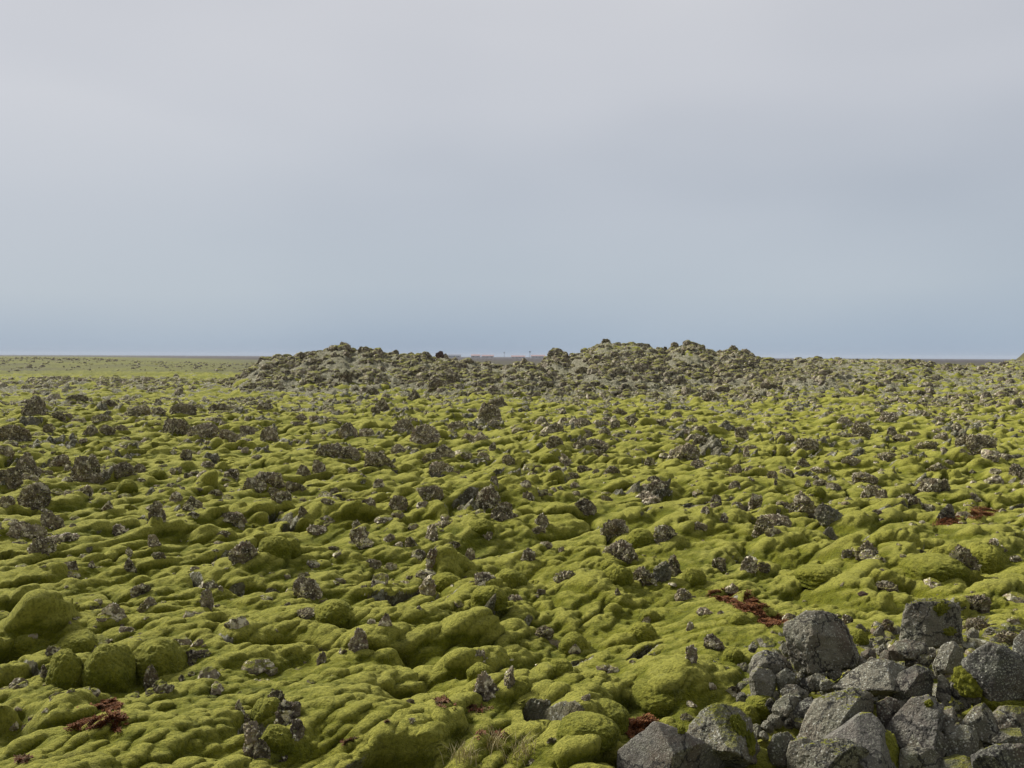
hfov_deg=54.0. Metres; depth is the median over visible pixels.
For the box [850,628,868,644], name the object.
moss cushion
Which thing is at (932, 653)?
stone
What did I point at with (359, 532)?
lava rock
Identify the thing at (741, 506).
lava rock
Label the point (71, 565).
lava rock
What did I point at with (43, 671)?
lava rock
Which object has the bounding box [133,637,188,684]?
moss cushion
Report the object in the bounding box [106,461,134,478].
lava rock
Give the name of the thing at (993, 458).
lava rock
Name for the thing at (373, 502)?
lava rock
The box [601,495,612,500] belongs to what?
lava rock
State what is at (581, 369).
lava rock
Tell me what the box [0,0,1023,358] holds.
sky
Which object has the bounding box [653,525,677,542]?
lava rock
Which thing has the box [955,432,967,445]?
lava rock
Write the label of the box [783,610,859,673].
boulder
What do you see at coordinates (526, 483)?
lava rock
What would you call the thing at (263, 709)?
moss cushion
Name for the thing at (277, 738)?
moss cushion
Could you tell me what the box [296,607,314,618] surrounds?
lava rock
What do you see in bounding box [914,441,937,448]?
lava rock
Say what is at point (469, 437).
lava rock
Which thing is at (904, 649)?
boulder
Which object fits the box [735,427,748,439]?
lava rock
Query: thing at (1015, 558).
lava rock
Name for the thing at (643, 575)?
lava rock
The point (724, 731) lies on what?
boulder
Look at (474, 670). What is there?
moss cushion
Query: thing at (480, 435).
lava rock
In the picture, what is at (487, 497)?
lava rock
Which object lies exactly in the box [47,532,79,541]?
lava rock
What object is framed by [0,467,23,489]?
lava rock
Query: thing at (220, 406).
lava rock
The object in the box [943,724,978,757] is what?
boulder
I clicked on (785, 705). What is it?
boulder
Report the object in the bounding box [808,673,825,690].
stone
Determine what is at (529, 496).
lava rock
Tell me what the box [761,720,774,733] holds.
stone
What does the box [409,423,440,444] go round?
lava rock
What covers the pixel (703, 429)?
lava rock
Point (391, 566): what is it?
lava rock
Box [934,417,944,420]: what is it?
lava rock
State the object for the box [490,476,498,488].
lava rock
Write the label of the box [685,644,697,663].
lava rock
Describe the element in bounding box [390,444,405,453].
lava rock
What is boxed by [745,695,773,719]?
moss cushion
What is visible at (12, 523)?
lava rock
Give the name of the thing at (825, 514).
lava rock
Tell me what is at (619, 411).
lava rock
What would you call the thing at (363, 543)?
lava rock
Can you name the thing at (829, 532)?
lava rock
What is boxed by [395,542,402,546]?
lava rock
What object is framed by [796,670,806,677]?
stone
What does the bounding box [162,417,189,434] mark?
lava rock
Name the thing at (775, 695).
stone
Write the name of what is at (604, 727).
moss cushion
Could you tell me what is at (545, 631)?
lava rock
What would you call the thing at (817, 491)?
moss cushion
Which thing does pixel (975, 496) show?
lava rock
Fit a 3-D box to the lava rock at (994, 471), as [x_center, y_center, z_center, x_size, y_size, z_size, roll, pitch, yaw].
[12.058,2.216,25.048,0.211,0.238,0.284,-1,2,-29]
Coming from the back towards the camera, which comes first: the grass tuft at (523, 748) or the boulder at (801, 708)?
the boulder at (801, 708)
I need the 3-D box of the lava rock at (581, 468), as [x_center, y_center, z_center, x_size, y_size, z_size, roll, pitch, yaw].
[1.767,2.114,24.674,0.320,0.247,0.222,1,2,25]
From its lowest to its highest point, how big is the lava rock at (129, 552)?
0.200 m
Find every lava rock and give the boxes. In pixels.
[0,424,32,441]
[0,445,14,464]
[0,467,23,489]
[0,495,15,510]
[6,521,25,526]
[6,523,47,538]
[15,452,40,476]
[17,482,51,509]
[20,395,47,415]
[28,536,57,556]
[40,511,65,529]
[40,664,47,677]
[42,423,53,432]
[45,646,57,655]
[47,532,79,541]
[49,454,70,466]
[52,411,65,420]
[65,560,78,570]
[66,394,88,401]
[69,454,103,483]
[78,484,93,495]
[82,426,98,436]
[88,561,94,568]
[91,413,112,422]
[99,424,115,435]
[101,501,112,510]
[101,602,126,621]
[104,399,117,406]
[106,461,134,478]
[112,523,128,535]
[114,424,127,430]
[118,626,133,632]
[123,405,150,416]
[124,557,136,572]
[125,547,132,556]
[130,583,151,598]
[133,463,145,472]
[136,596,156,612]
[143,664,158,690]
[147,500,166,523]
[147,534,161,547]
[151,552,165,558]
[152,407,165,414]
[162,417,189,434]
[169,402,197,414]
[169,491,182,500]
[170,466,181,474]
[178,674,183,681]
[180,449,191,460]
[181,496,202,510]
[183,473,192,477]
[186,649,210,665]
[187,422,219,437]
[187,511,199,518]
[199,588,213,610]
[201,461,214,467]
[208,403,229,410]
[208,489,222,495]
[217,530,230,536]
[218,429,237,441]
[221,511,247,527]
[223,468,239,480]
[228,540,257,564]
[235,700,244,712]
[239,425,255,434]
[242,477,266,492]
[242,712,250,722]
[242,720,259,757]
[253,471,285,488]
[253,738,270,759]
[256,403,273,409]
[260,427,279,441]
[267,487,279,495]
[267,689,284,702]
[271,490,291,503]
[274,699,300,725]
[278,755,287,761]
[285,481,304,492]
[290,718,304,740]
[292,576,322,599]
[295,413,307,420]
[296,464,310,475]
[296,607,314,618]
[298,506,306,516]
[298,572,309,576]
[306,524,326,535]
[312,459,325,473]
[313,515,334,525]
[315,442,341,457]
[316,651,326,665]
[320,498,335,504]
[328,546,340,550]
[330,487,338,493]
[336,578,345,583]
[338,370,352,382]
[338,422,358,438]
[338,446,360,460]
[347,467,357,473]
[348,627,368,652]
[349,526,369,539]
[349,537,373,548]
[352,519,360,527]
[358,428,374,436]
[362,498,371,505]
[363,451,395,467]
[366,387,379,394]
[366,559,381,568]
[367,618,374,623]
[369,497,375,506]
[371,407,379,412]
[373,478,384,488]
[375,397,389,411]
[378,613,391,625]
[383,533,394,541]
[385,562,396,569]
[388,495,408,510]
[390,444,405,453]
[392,418,414,432]
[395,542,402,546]
[404,537,417,546]
[407,389,419,399]
[408,717,415,723]
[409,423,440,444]
[417,485,443,499]
[419,574,435,595]
[421,452,441,462]
[425,524,437,541]
[425,547,437,568]
[426,378,442,391]
[429,461,453,474]
[435,351,443,357]
[435,444,454,457]
[435,520,452,527]
[445,541,460,548]
[446,373,460,382]
[447,420,467,429]
[460,433,473,441]
[465,548,475,559]
[473,431,486,441]
[473,670,498,701]
[474,484,500,510]
[474,572,495,585]
[475,649,487,661]
[477,402,500,422]
[482,531,492,539]
[487,420,504,428]
[488,387,498,392]
[489,396,507,406]
[489,442,495,450]
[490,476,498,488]
[491,502,513,521]
[502,455,514,465]
[504,665,514,688]
[508,594,516,601]
[515,594,522,600]
[520,480,531,487]
[521,548,535,560]
[522,491,534,500]
[526,758,534,765]
[532,526,545,533]
[534,513,548,527]
[535,625,553,639]
[536,589,545,594]
[538,381,552,387]
[539,431,547,436]
[540,541,552,548]
[545,435,563,447]
[547,737,555,743]
[548,423,564,431]
[548,466,561,472]
[553,570,574,582]
[559,453,571,465]
[568,472,578,478]
[568,644,580,654]
[570,481,579,487]
[572,438,590,448]
[574,366,586,373]
[574,417,591,425]
[574,498,596,515]
[577,465,587,472]
[581,694,590,700]
[584,429,592,436]
[588,438,609,451]
[593,449,602,456]
[599,428,610,435]
[600,519,628,541]
[600,539,631,558]
[601,339,610,343]
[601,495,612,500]
[603,465,620,474]
[608,421,619,428]
[612,408,626,414]
[615,588,620,595]
[621,547,637,563]
[624,415,637,425]
[632,365,644,372]
[632,566,656,585]
[635,490,660,504]
[642,616,650,622]
[644,457,654,465]
[647,475,660,481]
[647,479,666,491]
[652,561,671,582]
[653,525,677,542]
[656,419,666,425]
[667,442,699,460]
[668,554,682,575]
[671,342,678,346]
[671,412,682,416]
[672,376,687,384]
[674,588,691,600]
[677,429,689,434]
[680,713,693,720]
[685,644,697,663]
[686,621,693,630]
[686,700,696,707]
[690,459,703,468]
[692,435,708,444]
[694,521,707,530]
[696,426,707,432]
[696,607,712,615]
[701,506,709,513]
[702,390,720,401]
[703,633,724,650]
[709,682,716,689]
[710,494,721,503]
[712,557,725,571]
[720,512,728,522]
[725,583,737,593]
[726,686,740,697]
[728,480,739,489]
[729,464,742,472]
[732,501,743,509]
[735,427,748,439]
[740,556,757,575]
[743,446,749,456]
[747,493,762,508]
[752,517,773,537]
[757,561,770,572]
[760,381,777,389]
[760,513,791,526]
[764,528,781,536]
[767,471,777,478]
[775,431,794,441]
[779,468,793,477]
[782,613,795,619]
[788,490,815,518]
[796,438,819,450]
[796,457,810,466]
[804,479,810,486]
[813,479,825,485]
[814,502,842,525]
[823,526,837,539]
[826,483,841,490]
[836,416,852,426]
[836,432,850,436]
[841,455,860,465]
[841,549,853,558]
[842,614,853,623]
[851,420,872,438]
[851,471,878,483]
[854,540,878,560]
[855,624,865,631]
[857,591,867,596]
[860,484,878,497]
[872,509,881,514]
[873,451,896,461]
[875,489,887,497]
[876,580,898,591]
[878,411,898,421]
[881,619,893,632]
[887,426,896,435]
[892,434,910,440]
[896,493,923,505]
[900,454,908,458]
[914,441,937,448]
[917,478,942,492]
[922,411,929,416]
[922,504,935,510]
[926,462,948,470]
[933,432,948,440]
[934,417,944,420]
[936,504,954,518]
[941,478,950,491]
[944,460,954,464]
[949,544,981,570]
[950,425,961,431]
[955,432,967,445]
[955,511,972,520]
[965,433,997,454]
[965,594,991,613]
[965,617,990,632]
[969,492,981,501]
[982,455,999,461]
[989,468,1001,473]
[989,538,998,545]
[992,630,1018,644]
[997,453,1012,460]
[1008,463,1023,478]
[1009,555,1021,561]
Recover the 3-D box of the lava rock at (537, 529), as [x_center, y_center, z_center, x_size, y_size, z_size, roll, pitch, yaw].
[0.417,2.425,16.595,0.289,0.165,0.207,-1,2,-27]
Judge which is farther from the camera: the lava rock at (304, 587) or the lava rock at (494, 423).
the lava rock at (494, 423)
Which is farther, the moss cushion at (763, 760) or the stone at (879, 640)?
the stone at (879, 640)
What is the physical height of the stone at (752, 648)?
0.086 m
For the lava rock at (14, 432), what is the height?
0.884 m
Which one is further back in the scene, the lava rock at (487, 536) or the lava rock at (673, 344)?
the lava rock at (673, 344)
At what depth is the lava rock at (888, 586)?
12.52 m
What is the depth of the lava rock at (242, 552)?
13.02 m
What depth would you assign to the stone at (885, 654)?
8.33 m
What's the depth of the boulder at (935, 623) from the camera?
8.48 m
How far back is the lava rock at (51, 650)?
9.64 m
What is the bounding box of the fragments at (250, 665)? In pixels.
[0,459,1023,730]
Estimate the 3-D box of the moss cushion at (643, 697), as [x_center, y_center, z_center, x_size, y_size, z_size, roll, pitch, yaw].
[1.211,2.636,8.380,0.542,0.356,0.574,0,2,9]
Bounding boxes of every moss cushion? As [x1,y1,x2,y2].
[12,634,39,657]
[45,648,82,689]
[57,629,96,653]
[81,643,136,693]
[116,479,138,494]
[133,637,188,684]
[147,468,166,479]
[250,697,280,724]
[258,536,291,561]
[261,724,292,759]
[287,538,300,558]
[313,599,353,629]
[432,572,461,592]
[466,662,492,681]
[469,518,494,536]
[470,585,507,610]
[494,568,526,588]
[512,676,531,702]
[538,453,559,464]
[549,658,572,676]
[556,711,620,753]
[558,631,588,655]
[598,698,628,734]
[600,558,619,569]
[603,563,633,585]
[626,528,655,548]
[626,622,658,643]
[629,678,676,719]
[637,609,660,622]
[681,567,706,586]
[722,647,744,663]
[726,612,751,625]
[731,701,760,725]
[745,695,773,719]
[745,747,776,767]
[794,563,841,588]
[806,486,825,499]
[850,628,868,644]
[885,729,899,767]
[899,552,971,587]
[970,543,1008,574]
[971,696,1023,711]
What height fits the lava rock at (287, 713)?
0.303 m
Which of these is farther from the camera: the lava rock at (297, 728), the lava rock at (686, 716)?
the lava rock at (686, 716)
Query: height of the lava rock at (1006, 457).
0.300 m
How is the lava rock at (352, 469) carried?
on the ground
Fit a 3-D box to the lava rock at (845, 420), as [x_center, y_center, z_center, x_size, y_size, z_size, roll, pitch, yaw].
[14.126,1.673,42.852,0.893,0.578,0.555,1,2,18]
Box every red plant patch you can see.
[13,753,34,763]
[63,706,128,731]
[89,696,124,711]
[340,736,363,745]
[432,694,450,707]
[452,700,493,712]
[474,728,507,739]
[621,713,659,737]
[705,588,741,603]
[732,589,769,614]
[755,609,791,626]
[932,513,961,525]
[963,506,999,519]
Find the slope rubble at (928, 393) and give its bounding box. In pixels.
[737,351,1023,407]
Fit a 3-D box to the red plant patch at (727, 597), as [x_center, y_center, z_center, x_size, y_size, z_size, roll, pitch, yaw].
[2.497,2.522,11.809,0.462,0.293,1.610,1,2,12]
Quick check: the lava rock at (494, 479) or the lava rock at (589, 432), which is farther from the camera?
the lava rock at (589, 432)
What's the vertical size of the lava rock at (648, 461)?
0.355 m
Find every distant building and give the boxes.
[448,354,460,357]
[471,354,480,357]
[481,355,493,357]
[511,355,524,357]
[531,355,544,357]
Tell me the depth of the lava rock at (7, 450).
27.46 m
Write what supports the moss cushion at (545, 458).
on the ground
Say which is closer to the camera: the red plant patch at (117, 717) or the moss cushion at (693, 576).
the red plant patch at (117, 717)
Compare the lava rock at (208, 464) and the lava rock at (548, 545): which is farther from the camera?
the lava rock at (208, 464)
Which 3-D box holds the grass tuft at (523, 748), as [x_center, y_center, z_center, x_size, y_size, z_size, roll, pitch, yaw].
[0.063,2.576,7.117,0.322,0.218,0.380,0,2,-21]
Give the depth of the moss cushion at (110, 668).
8.82 m
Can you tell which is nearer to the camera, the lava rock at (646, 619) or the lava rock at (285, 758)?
the lava rock at (285, 758)
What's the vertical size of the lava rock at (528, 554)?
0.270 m
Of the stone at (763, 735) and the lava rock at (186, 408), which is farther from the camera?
the lava rock at (186, 408)
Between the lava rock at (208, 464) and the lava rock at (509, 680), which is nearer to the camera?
the lava rock at (509, 680)
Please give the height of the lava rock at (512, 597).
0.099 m
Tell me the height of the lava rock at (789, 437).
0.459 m
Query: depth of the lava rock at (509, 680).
8.08 m
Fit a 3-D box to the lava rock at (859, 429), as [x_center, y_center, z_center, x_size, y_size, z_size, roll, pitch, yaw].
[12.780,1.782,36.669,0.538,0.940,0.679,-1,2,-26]
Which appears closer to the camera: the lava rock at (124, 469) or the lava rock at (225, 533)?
the lava rock at (225, 533)
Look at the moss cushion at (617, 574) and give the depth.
12.54 m
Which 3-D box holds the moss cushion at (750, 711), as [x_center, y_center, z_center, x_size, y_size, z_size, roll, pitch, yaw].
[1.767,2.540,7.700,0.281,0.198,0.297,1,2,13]
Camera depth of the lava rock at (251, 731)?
7.01 m
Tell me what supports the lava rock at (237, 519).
on the ground
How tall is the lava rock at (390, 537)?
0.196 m
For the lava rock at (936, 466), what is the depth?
24.90 m
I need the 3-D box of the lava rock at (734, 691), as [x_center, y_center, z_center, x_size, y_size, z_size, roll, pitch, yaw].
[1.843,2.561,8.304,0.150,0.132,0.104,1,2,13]
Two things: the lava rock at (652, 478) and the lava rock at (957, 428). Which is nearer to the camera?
the lava rock at (652, 478)
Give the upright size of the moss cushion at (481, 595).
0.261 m
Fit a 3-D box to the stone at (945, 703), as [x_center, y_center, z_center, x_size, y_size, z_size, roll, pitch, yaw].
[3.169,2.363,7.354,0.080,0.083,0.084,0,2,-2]
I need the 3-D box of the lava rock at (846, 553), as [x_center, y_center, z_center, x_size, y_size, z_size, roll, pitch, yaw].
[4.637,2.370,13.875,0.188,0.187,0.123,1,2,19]
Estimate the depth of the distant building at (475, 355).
2299.97 m
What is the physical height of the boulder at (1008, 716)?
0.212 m
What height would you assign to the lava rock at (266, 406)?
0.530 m
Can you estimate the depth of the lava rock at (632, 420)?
40.16 m
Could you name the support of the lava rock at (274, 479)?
on the ground
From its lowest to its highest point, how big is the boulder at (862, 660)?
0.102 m
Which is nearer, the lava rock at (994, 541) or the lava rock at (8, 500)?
the lava rock at (994, 541)
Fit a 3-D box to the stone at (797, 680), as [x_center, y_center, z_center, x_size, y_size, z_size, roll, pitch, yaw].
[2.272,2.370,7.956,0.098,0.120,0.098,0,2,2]
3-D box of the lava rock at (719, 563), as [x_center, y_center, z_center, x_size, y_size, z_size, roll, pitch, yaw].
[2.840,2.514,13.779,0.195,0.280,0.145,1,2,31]
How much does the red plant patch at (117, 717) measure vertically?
0.277 m
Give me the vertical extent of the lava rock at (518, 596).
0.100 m
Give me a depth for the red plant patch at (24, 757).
6.70 m
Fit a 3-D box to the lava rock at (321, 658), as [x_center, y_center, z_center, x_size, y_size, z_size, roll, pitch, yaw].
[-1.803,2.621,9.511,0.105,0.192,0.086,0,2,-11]
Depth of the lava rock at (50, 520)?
16.94 m
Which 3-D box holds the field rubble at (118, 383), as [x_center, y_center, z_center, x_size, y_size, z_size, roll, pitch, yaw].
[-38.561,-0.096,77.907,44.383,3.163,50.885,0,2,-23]
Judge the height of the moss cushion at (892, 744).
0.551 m
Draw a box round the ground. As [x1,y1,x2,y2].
[0,342,1023,767]
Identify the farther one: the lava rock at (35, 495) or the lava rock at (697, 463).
the lava rock at (697, 463)
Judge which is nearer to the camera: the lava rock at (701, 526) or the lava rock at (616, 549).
the lava rock at (616, 549)
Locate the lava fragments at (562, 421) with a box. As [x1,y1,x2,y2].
[0,391,1023,486]
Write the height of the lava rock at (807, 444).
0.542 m
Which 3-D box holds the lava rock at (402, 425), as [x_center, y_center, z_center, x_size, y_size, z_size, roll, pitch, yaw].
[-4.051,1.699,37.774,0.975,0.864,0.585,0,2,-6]
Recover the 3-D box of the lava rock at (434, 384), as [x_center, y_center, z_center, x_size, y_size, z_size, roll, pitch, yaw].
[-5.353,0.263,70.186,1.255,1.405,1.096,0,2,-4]
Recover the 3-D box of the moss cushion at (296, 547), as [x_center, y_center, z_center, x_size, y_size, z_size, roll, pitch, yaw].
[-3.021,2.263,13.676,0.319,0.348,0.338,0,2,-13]
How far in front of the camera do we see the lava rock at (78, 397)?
58.26 m
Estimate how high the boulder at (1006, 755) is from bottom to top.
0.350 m
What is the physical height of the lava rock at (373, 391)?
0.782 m
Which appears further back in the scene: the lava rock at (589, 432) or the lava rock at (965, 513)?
the lava rock at (589, 432)
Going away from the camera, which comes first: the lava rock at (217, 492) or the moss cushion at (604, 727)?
the moss cushion at (604, 727)
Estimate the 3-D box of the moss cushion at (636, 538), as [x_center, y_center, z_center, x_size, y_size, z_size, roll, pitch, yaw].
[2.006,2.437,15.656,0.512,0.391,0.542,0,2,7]
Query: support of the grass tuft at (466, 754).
on the ground
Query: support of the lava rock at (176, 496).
on the ground
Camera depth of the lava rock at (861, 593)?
11.77 m
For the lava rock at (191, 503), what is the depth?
18.59 m
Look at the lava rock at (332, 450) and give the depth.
28.83 m
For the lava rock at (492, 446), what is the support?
on the ground
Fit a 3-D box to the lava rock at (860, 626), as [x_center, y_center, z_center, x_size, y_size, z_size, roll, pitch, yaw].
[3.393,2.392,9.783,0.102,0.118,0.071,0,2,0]
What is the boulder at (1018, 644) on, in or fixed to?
on the ground
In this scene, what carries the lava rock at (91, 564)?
on the ground
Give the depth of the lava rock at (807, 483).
22.15 m
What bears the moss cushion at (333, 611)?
on the ground
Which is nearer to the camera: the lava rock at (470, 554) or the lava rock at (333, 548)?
the lava rock at (333, 548)
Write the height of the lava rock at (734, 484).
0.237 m
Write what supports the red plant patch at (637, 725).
on the ground
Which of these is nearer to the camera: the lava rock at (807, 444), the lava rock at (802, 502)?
the lava rock at (802, 502)
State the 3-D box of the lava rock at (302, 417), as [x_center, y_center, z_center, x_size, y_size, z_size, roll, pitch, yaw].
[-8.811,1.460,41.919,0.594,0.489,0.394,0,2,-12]
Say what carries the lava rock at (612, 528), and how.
on the ground
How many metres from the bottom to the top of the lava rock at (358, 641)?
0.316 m
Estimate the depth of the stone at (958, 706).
7.28 m
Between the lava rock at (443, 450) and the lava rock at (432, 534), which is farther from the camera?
the lava rock at (443, 450)
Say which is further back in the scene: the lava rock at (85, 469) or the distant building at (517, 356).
the distant building at (517, 356)
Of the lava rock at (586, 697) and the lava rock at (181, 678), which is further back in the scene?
the lava rock at (181, 678)
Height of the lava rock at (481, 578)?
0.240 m
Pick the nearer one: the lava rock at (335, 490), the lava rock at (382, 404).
the lava rock at (335, 490)
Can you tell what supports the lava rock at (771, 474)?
on the ground
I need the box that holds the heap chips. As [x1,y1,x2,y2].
[713,621,1023,722]
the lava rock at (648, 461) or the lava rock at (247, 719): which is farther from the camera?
the lava rock at (648, 461)
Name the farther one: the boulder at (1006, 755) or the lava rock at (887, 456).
the lava rock at (887, 456)
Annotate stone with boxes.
[736,692,746,701]
[748,643,757,652]
[753,723,761,739]
[759,730,768,741]
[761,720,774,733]
[765,698,774,712]
[767,714,783,728]
[772,690,779,700]
[781,642,788,656]
[783,715,794,729]
[793,717,802,729]
[794,676,803,685]
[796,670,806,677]
[799,677,814,692]
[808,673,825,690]
[817,671,826,676]
[819,679,834,692]
[826,671,832,678]
[831,669,842,680]
[873,625,884,637]
[874,636,885,645]
[875,644,886,656]
[878,695,887,699]
[879,649,891,659]
[899,700,905,708]
[904,657,918,667]
[917,654,932,667]
[928,647,936,662]
[941,700,949,706]
[950,700,964,714]
[956,699,970,711]
[982,742,991,747]
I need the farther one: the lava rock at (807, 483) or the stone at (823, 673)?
the lava rock at (807, 483)
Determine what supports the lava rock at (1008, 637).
on the ground
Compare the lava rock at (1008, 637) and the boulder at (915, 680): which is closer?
the boulder at (915, 680)
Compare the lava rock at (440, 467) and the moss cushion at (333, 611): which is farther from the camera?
the lava rock at (440, 467)
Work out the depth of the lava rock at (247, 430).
36.17 m
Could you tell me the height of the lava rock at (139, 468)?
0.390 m
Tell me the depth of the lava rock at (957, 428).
40.00 m
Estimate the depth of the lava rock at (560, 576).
12.72 m
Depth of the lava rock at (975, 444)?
28.73 m
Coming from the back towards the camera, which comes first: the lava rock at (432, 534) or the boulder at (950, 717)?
the lava rock at (432, 534)
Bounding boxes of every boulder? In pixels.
[616,721,724,767]
[686,703,760,767]
[748,649,793,685]
[748,667,776,696]
[767,731,794,767]
[771,694,800,717]
[775,668,795,692]
[780,684,808,700]
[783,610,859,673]
[786,737,813,767]
[793,697,812,718]
[796,738,868,767]
[797,687,873,740]
[822,712,896,767]
[833,658,906,696]
[858,656,866,664]
[860,648,876,659]
[876,696,899,728]
[885,694,944,750]
[888,639,929,660]
[892,664,933,700]
[898,747,941,767]
[899,598,963,648]
[906,731,947,756]
[932,641,964,676]
[936,674,950,702]
[940,706,957,732]
[940,754,971,767]
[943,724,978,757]
[950,666,982,703]
[960,702,998,743]
[961,642,1023,701]
[970,743,1023,767]
[992,705,1023,730]
[992,728,1023,744]
[1012,630,1023,659]
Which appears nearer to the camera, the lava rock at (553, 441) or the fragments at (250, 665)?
the fragments at (250, 665)
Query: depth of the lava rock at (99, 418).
39.89 m
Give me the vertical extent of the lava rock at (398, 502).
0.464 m
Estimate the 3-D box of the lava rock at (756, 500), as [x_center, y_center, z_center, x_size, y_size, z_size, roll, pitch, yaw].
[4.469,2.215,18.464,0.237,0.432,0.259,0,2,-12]
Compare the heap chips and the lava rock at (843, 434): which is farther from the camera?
the lava rock at (843, 434)
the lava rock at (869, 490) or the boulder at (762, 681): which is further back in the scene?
the lava rock at (869, 490)
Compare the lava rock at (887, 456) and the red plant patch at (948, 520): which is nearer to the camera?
the red plant patch at (948, 520)
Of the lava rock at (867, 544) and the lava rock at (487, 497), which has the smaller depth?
the lava rock at (867, 544)
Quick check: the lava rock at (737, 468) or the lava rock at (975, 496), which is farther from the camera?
the lava rock at (737, 468)
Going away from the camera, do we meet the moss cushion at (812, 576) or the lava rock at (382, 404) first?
the moss cushion at (812, 576)
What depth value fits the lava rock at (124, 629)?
10.32 m
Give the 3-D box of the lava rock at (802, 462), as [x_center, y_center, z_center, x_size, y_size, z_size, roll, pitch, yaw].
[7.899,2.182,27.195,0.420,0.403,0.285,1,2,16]
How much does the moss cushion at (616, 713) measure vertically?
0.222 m
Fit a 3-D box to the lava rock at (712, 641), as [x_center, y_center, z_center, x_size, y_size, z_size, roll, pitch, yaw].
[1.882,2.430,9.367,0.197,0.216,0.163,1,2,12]
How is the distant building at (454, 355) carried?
on the ground
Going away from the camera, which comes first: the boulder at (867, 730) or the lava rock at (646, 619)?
the boulder at (867, 730)
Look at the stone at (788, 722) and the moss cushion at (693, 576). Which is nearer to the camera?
the stone at (788, 722)
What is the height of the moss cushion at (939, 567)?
0.389 m
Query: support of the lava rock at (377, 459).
on the ground
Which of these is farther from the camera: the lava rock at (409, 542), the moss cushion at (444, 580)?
the lava rock at (409, 542)
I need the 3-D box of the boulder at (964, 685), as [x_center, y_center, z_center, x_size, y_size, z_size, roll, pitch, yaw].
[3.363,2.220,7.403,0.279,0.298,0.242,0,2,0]
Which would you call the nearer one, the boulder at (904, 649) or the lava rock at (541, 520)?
the boulder at (904, 649)
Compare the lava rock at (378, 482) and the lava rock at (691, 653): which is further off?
the lava rock at (378, 482)
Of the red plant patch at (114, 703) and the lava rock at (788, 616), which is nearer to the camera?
the red plant patch at (114, 703)
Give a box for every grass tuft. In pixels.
[439,737,495,767]
[471,723,511,757]
[497,729,536,764]
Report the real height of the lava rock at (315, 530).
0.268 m
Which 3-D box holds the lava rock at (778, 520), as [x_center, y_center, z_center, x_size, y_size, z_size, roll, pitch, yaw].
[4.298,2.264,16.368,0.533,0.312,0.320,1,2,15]
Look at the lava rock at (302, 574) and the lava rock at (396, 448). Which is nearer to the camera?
the lava rock at (302, 574)
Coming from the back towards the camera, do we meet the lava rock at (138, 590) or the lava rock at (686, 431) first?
the lava rock at (686, 431)
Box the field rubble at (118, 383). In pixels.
[0,364,258,404]
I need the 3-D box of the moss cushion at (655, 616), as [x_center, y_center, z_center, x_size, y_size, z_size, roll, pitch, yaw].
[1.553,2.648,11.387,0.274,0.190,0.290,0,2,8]
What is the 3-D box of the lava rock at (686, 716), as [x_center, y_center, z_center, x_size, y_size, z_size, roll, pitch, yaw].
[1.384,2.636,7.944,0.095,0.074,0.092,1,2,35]
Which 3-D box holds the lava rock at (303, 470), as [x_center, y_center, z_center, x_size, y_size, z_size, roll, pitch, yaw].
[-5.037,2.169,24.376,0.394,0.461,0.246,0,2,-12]
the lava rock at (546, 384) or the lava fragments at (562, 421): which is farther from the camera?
the lava rock at (546, 384)
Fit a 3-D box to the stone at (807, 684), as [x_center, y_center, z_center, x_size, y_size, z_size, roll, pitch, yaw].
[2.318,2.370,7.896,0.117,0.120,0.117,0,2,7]
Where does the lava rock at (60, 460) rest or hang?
on the ground
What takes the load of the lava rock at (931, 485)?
on the ground
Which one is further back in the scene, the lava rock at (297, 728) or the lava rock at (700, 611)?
the lava rock at (700, 611)
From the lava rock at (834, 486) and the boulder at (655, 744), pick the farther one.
the lava rock at (834, 486)
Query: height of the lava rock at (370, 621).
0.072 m
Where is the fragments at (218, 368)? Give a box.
[0,357,255,371]
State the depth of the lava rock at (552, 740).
7.13 m
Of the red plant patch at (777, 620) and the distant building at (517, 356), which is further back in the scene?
the distant building at (517, 356)
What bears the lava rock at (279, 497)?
on the ground
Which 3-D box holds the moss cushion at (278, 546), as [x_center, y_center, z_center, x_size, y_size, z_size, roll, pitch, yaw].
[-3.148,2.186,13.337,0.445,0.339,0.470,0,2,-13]
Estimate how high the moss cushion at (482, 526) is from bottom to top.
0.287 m
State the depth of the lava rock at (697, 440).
30.67 m
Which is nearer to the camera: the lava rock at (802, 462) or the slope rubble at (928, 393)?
the lava rock at (802, 462)
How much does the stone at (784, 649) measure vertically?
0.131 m
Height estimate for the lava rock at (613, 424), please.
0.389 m
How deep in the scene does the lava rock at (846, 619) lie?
10.30 m
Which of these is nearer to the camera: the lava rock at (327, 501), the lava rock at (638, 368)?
the lava rock at (327, 501)
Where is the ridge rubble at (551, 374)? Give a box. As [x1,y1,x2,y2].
[221,339,843,401]
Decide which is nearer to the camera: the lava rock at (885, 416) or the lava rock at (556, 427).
the lava rock at (556, 427)
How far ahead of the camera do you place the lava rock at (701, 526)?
16.19 m
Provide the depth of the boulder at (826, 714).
6.98 m
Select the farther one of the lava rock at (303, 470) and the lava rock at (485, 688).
the lava rock at (303, 470)
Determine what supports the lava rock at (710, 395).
on the ground
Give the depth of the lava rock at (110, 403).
47.73 m
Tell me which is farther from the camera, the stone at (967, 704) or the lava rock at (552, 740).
the stone at (967, 704)
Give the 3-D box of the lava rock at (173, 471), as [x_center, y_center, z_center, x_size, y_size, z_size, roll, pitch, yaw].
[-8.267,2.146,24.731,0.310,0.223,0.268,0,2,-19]
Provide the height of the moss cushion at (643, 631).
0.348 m
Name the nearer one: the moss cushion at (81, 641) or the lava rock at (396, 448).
the moss cushion at (81, 641)
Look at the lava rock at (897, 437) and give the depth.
34.78 m
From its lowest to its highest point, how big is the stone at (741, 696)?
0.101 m
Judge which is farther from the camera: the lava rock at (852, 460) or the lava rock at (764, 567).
the lava rock at (852, 460)
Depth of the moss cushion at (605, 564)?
14.24 m
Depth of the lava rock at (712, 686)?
8.31 m

